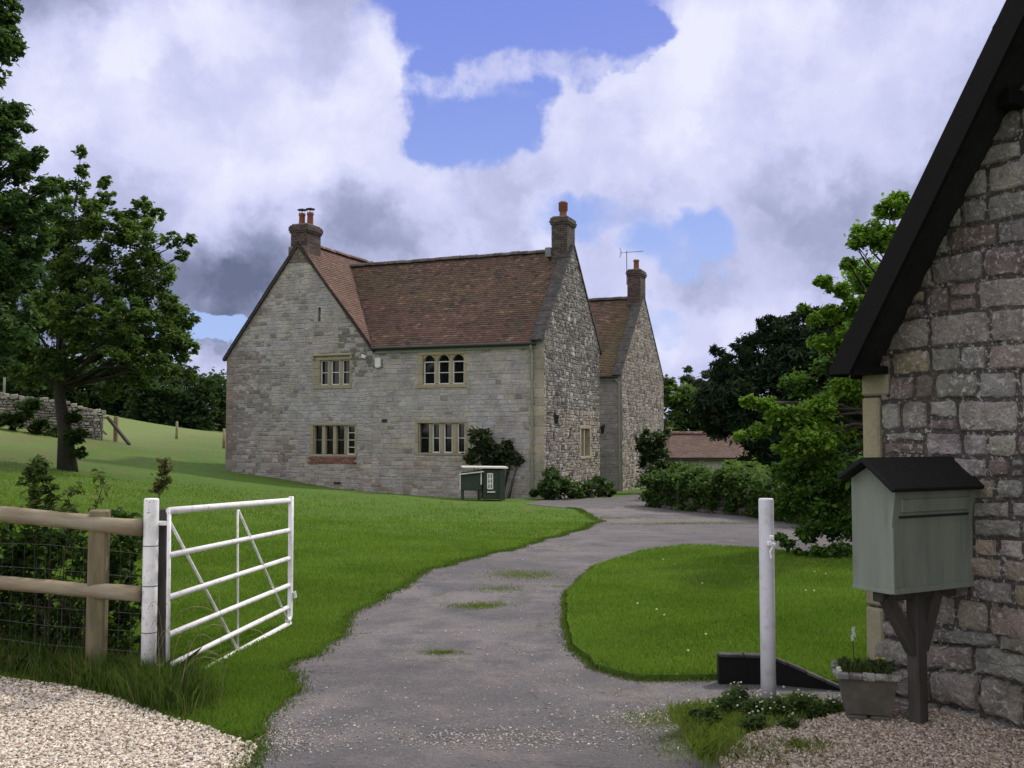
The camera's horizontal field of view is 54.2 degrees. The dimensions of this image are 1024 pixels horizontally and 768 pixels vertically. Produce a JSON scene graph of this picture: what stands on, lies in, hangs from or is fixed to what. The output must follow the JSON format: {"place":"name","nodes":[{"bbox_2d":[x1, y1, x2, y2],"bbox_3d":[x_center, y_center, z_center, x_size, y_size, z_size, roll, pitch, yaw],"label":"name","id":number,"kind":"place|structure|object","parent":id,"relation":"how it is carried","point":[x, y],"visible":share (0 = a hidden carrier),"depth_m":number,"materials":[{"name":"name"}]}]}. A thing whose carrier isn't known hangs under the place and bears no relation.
{"place":"outdoors","nodes":[
{"label":"outdoors","id":0,"kind":"place"},
{"bbox_2d":[0,415,869,742],"bbox_3d":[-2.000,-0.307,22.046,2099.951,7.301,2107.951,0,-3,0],"label":"ground","id":1,"kind":"structure","parent":0,"point":[196,455],"depth_m":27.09,"materials":[{"name":"green plant"}]},
{"bbox_2d":[3,368,5,391],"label":"pole","id":2,"kind":"object","parent":1,"relation":"on","point":[4,383],"visible":0.31,"depth_m":50.02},
{"bbox_2d":[17,454,45,645],"bbox_3d":[-3.443,1.256,7.149,0.204,1.518,0.180,0,-3,0],"label":"sapling","id":3,"kind":"object","parent":1,"relation":"on","point":[34,491],"visible":0.73,"depth_m":7.15,"materials":[{"name":"green plant"}]},
{"bbox_2d":[0,0,76,377],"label":"broadleaf tree","id":4,"kind":"object","parent":1,"relation":"on","point":[22,219],"visible":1,"depth_m":20.15,"materials":[{"name":"green plant"}]},
{"bbox_2d":[33,460,61,642],"bbox_3d":[-3.289,1.272,7.053,0.223,1.477,0.176,1,-3,-21],"label":"sapling","id":5,"kind":"object","parent":1,"relation":"on","point":[41,467],"visible":0.87,"depth_m":7.06,"materials":[{"name":"green plant"}]},
{"bbox_2d":[0,392,105,440],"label":"stone wall","id":6,"kind":"structure","parent":1,"relation":"on","point":[37,415],"depth_m":35.10,"materials":[{"name":"grey stone"}]},
{"bbox_2d":[55,481,86,660],"bbox_3d":[-3.034,1.333,6.818,0.197,1.334,0.162,0,-3,9],"label":"sapling","id":7,"kind":"object","parent":1,"relation":"on","point":[70,493],"visible":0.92,"depth_m":6.84,"materials":[{"name":"green plant"}]},
{"bbox_2d":[0,506,142,666],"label":"rail fence","id":8,"kind":"object","parent":1,"relation":"on","point":[97,590],"visible":0.91,"depth_m":6.65,"materials":[{"name":"wood"}]},
{"bbox_2d":[0,475,174,662],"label":"bramble hedge","id":9,"kind":"object","parent":1,"relation":"on","point":[25,539],"visible":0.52,"depth_m":7.16,"materials":[{"name":"green plant"}]},
{"bbox_2d":[84,467,110,655],"bbox_3d":[-2.881,1.287,6.942,0.160,1.438,0.154,0,-3,0],"label":"sapling","id":10,"kind":"object","parent":1,"relation":"on","point":[101,478],"visible":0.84,"depth_m":6.95,"materials":[{"name":"green plant"}]},
{"bbox_2d":[0,144,201,471],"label":"broadleaf tree","id":11,"kind":"object","parent":1,"relation":"on","point":[124,341],"visible":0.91,"depth_m":25.70,"materials":[{"name":"green plant"}]},
{"bbox_2d":[0,355,226,431],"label":"woodland","id":12,"kind":"object","parent":1,"relation":"on","point":[162,400],"visible":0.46,"depth_m":72.34,"materials":[{"name":"green plant"}]},
{"bbox_2d":[103,416,130,444],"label":"fence post","id":13,"kind":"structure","parent":1,"relation":"on","point":[116,430],"depth_m":37.33,"materials":[{"name":"brown wood"}]},
{"bbox_2d":[0,622,247,719],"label":"long grass","id":14,"kind":"structure","parent":1,"relation":"on","point":[127,676],"depth_m":6.37,"materials":[{"name":"green plant"}]},
{"bbox_2d":[0,676,256,767],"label":"gravel","id":15,"kind":"structure","parent":1,"relation":"on","point":[153,751],"depth_m":5.36,"materials":[{"name":"beige gravel"}]},
{"bbox_2d":[141,498,158,667],"bbox_3d":[-2.368,1.411,6.535,0.099,1.320,0.099,0,-3,0],"label":"gate post","id":16,"kind":"object","parent":1,"relation":"on","point":[150,566],"visible":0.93,"depth_m":6.51,"materials":[{"name":"white paint"}]},
{"bbox_2d":[157,508,166,664],"bbox_3d":[-2.303,1.439,6.617,0.100,1.214,0.145,0,-3,0],"label":"hinge post","id":17,"kind":"object","parent":1,"relation":"on","point":[162,557],"visible":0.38,"depth_m":6.63,"materials":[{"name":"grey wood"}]},
{"bbox_2d":[166,496,296,667],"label":"field gate","id":18,"kind":"structure","parent":17,"relation":"attached to","point":[289,530],"depth_m":7.55,"materials":[{"name":"white metal"}]},
{"bbox_2d":[148,457,175,655],"bbox_3d":[-2.417,1.252,6.903,0.185,1.512,0.175,0,-3,0],"label":"sapling","id":19,"kind":"object","parent":1,"relation":"on","point":[159,486],"visible":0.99,"depth_m":6.91,"materials":[{"name":"green plant"}]},
{"bbox_2d":[175,421,177,438],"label":"field post","id":20,"kind":"object","parent":1,"relation":"on","point":[176,433],"visible":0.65,"depth_m":49.90,"materials":[{"name":"brown wood"}]},
{"bbox_2d":[148,597,267,708],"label":"seed stalks","id":21,"kind":"object","parent":1,"relation":"on","point":[191,646],"visible":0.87,"depth_m":6.04,"materials":[{"name":"plant"}]},
{"bbox_2d":[222,428,224,448],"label":"field post","id":22,"kind":"object","parent":1,"relation":"on","point":[223,443],"visible":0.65,"depth_m":47.88,"materials":[{"name":"brown wood"}]},
{"bbox_2d":[0,507,711,767],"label":"edge grass","id":23,"kind":"structure","parent":1,"relation":"on","point":[563,626],"depth_m":6.94,"materials":[{"name":"green plant"}]},
{"bbox_2d":[222,201,601,497],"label":"stone house","id":24,"kind":"structure","parent":1,"relation":"on","point":[345,371],"depth_m":33.70,"materials":[{"name":"stone"}]},
{"bbox_2d":[312,353,352,388],"bbox_3d":[-6.076,-0.427,34.059,1.587,1.188,0.320,-1,-3,22],"label":"window","id":25,"kind":"structure","parent":24,"relation":"in","point":[330,371],"depth_m":34.07,"materials":[{"name":"stone"}]},
{"bbox_2d":[309,423,357,456],"bbox_3d":[-6.013,1.900,33.950,1.896,1.136,0.250,-1,-3,22],"label":"window","id":26,"kind":"structure","parent":24,"relation":"in","point":[326,439],"depth_m":33.94,"materials":[{"name":"stone"}]},
{"bbox_2d":[414,420,467,454],"bbox_3d":[-2.261,1.742,32.401,1.934,1.123,0.250,-1,-3,22],"label":"window","id":27,"kind":"structure","parent":24,"relation":"in","point":[432,437],"depth_m":32.38,"materials":[{"name":"stone"}]},
{"bbox_2d":[417,350,466,387],"bbox_3d":[-2.228,-0.482,32.504,1.794,1.234,0.250,-1,-3,22],"label":"window","id":28,"kind":"structure","parent":24,"relation":"in","point":[438,369],"depth_m":32.51,"materials":[{"name":"stone"}]},
{"bbox_2d":[579,425,590,458],"bbox_3d":[2.454,2.017,34.731,0.250,1.161,1.269,-1,-3,22],"label":"window","id":29,"kind":"structure","parent":24,"relation":"in","point":[585,430],"depth_m":34.80,"materials":[{"name":"stone"}]},
{"bbox_2d":[461,426,526,497],"bbox_3d":[-0.569,2.459,31.241,2.096,2.298,1.228,0,-3,0],"label":"rose bush","id":30,"kind":"object","parent":1,"relation":"on","point":[485,447],"visible":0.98,"depth_m":31.08,"materials":[{"name":"green plant"}]},
{"bbox_2d":[528,464,616,499],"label":"border plants","id":31,"kind":"object","parent":1,"relation":"on","point":[553,485],"visible":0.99,"depth_m":30.14,"materials":[{"name":"green plant"}]},
{"bbox_2d":[589,259,664,490],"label":"stone house","id":32,"kind":"structure","parent":1,"relation":"on","point":[631,391],"depth_m":40.82,"materials":[{"name":"stone"}]},
{"bbox_2d":[619,250,642,284],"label":"tv aerial","id":33,"kind":"object","parent":32,"relation":"attached to","point":[621,252],"visible":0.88,"depth_m":42.67,"materials":[{"name":"metal"}]},
{"bbox_2d":[633,425,672,480],"bbox_3d":[5.299,2.825,37.501,1.546,2.596,2.495,-1,-3,10],"label":"climbing rose","id":34,"kind":"object","parent":1,"relation":"on","point":[650,448],"visible":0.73,"depth_m":37.73,"materials":[{"name":"green plant"}]},
{"bbox_2d":[665,460,697,470],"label":"shrub","id":35,"kind":"object","parent":1,"relation":"on","point":[672,463],"visible":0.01,"depth_m":41.91,"materials":[{"name":"green plant"}]},
{"bbox_2d":[663,374,721,431],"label":"broadleaf tree","id":36,"kind":"object","parent":1,"relation":"on","point":[679,417],"visible":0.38,"depth_m":61.22,"materials":[{"name":"green plant"}]},
{"bbox_2d":[678,365,716,387],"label":"distant tree","id":37,"kind":"object","parent":1,"relation":"on","point":[688,378],"visible":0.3,"depth_m":94.94,"materials":[{"name":"green plant"}]},
{"bbox_2d":[664,431,746,471],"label":"outbuilding","id":38,"kind":"structure","parent":1,"relation":"on","point":[689,447],"depth_m":50.70,"materials":[{"name":"tile"}]},
{"bbox_2d":[709,457,766,488],"bbox_3d":[5.762,2.565,25.332,1.814,1.421,1.799,0,-3,0],"label":"shrub","id":39,"kind":"object","parent":1,"relation":"on","point":[748,464],"visible":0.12,"depth_m":25.34,"materials":[{"name":"green plant"}]},
{"bbox_2d":[631,458,851,524],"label":"hedge","id":40,"kind":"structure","parent":1,"relation":"on","point":[685,487],"depth_m":24.71,"materials":[{"name":"plant"}]},
{"bbox_2d":[684,681,844,732],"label":"wild flowers","id":41,"kind":"object","parent":1,"relation":"on","point":[754,707],"visible":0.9,"depth_m":5.61,"materials":[{"name":"green plant"}]},
{"bbox_2d":[758,498,775,700],"bbox_3d":[1.522,1.346,5.933,0.090,1.324,0.140,0,-3,0],"label":"gate post","id":42,"kind":"object","parent":1,"relation":"on","point":[767,544],"visible":0.93,"depth_m":5.93,"materials":[{"name":"white paint"}]},
{"bbox_2d":[684,302,862,470],"bbox_3d":[9.338,0.653,33.096,7.399,6.710,3.799,0,-3,0],"label":"conifer tree","id":43,"kind":"object","parent":1,"relation":"on","point":[782,340],"visible":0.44,"depth_m":32.57,"materials":[{"name":"green plant"}]},
{"bbox_2d":[717,652,839,690],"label":"retaining wall","id":44,"kind":"structure","parent":1,"relation":"on","point":[736,667],"depth_m":6.42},
{"bbox_2d":[732,189,910,559],"bbox_3d":[6.437,-0.247,15.132,7.408,6.323,4.034,3,-4,-41],"label":"leafy tree","id":45,"kind":"object","parent":1,"relation":"on","point":[828,422],"visible":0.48,"depth_m":13.51,"materials":[{"name":"green plant"}]},
{"bbox_2d":[826,0,1023,729],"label":"stone cottage","id":46,"kind":"structure","parent":1,"relation":"on","point":[930,354],"depth_m":5.50,"materials":[{"name":"grey stone"}]},
{"bbox_2d":[241,508,709,767],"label":"edge dirt","id":47,"kind":"structure","parent":0,"point":[409,589],"depth_m":7.11,"materials":[{"name":"soil"}]},
{"bbox_2d":[458,466,507,500],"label":"hen house","id":48,"kind":"structure","parent":0,"point":[490,483],"depth_m":28.09,"materials":[{"name":"green paint"}]},
{"bbox_2d":[487,473,494,492],"bbox_3d":[-0.585,2.776,28.081,0.226,0.544,0.040,0,-3,-6],"label":"window","id":49,"kind":"structure","parent":48,"relation":"in","point":[489,475],"depth_m":28.07,"materials":[{"name":"white paint"}]},
{"bbox_2d":[499,470,504,499],"bbox_3d":[-0.277,2.841,28.104,0.162,0.840,0.040,0,-3,-6],"label":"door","id":50,"kind":"structure","parent":48,"relation":"in","point":[501,472],"depth_m":28.08,"materials":[{"name":"green wood"}]},
{"bbox_2d":[0,0,1005,417],"label":"sky","id":51,"kind":"structure","parent":0,"point":[735,145],"materials":[{"name":"white"}]},
{"bbox_2d":[250,494,907,767],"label":"driveway","id":52,"kind":"structure","parent":0,"point":[372,665],"depth_m":6.73,"materials":[{"name":"grey asphalt"}]},
{"bbox_2d":[255,503,841,767],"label":"scattered stones","id":53,"kind":"object","parent":52,"relation":"on","point":[291,733],"visible":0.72,"depth_m":5.39,"materials":[{"name":"gravel"}]},
{"bbox_2d":[410,516,873,767],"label":"weeds","id":54,"kind":"object","parent":52,"relation":"on","point":[700,737],"visible":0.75,"depth_m":5.34,"materials":[{"name":"green plant"}]},
{"bbox_2d":[719,706,1023,767],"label":"gravel","id":55,"kind":"structure","parent":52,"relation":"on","point":[965,730],"depth_m":4.98,"materials":[{"name":"beige gravel"}]},
{"bbox_2d":[830,660,902,720],"bbox_3d":[1.975,1.739,5.577,0.358,0.309,0.318,-1,-3,13],"label":"planter","id":56,"kind":"object","parent":55,"relation":"on","point":[871,695],"visible":0.62,"depth_m":5.46,"materials":[{"name":"stone"}]},
{"bbox_2d":[851,626,855,658],"bbox_3d":[1.934,1.635,5.661,0.029,0.524,0.022,2,-4,-33],"label":"flower spike","id":57,"kind":"object","parent":56,"relation":"in","point":[853,634],"visible":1,"depth_m":5.67,"materials":[{"name":"white plant"}]},
{"bbox_2d":[831,651,899,674],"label":"trough plants","id":58,"kind":"object","parent":56,"relation":"in","point":[854,665],"visible":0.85,"depth_m":5.55,"materials":[{"name":"green plant"}]},
{"bbox_2d":[837,456,984,723],"bbox_3d":[2.187,1.161,5.434,0.741,1.526,0.382,2,-3,-29],"label":"post box","id":59,"kind":"object","parent":55,"relation":"on","point":[912,539],"visible":0.96,"depth_m":5.37,"materials":[{"name":"grey paint"}]},
{"bbox_2d":[567,545,866,683],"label":"lawn","id":60,"kind":"structure","parent":0,"point":[675,675],"depth_m":8.55,"materials":[{"name":"green plant"}]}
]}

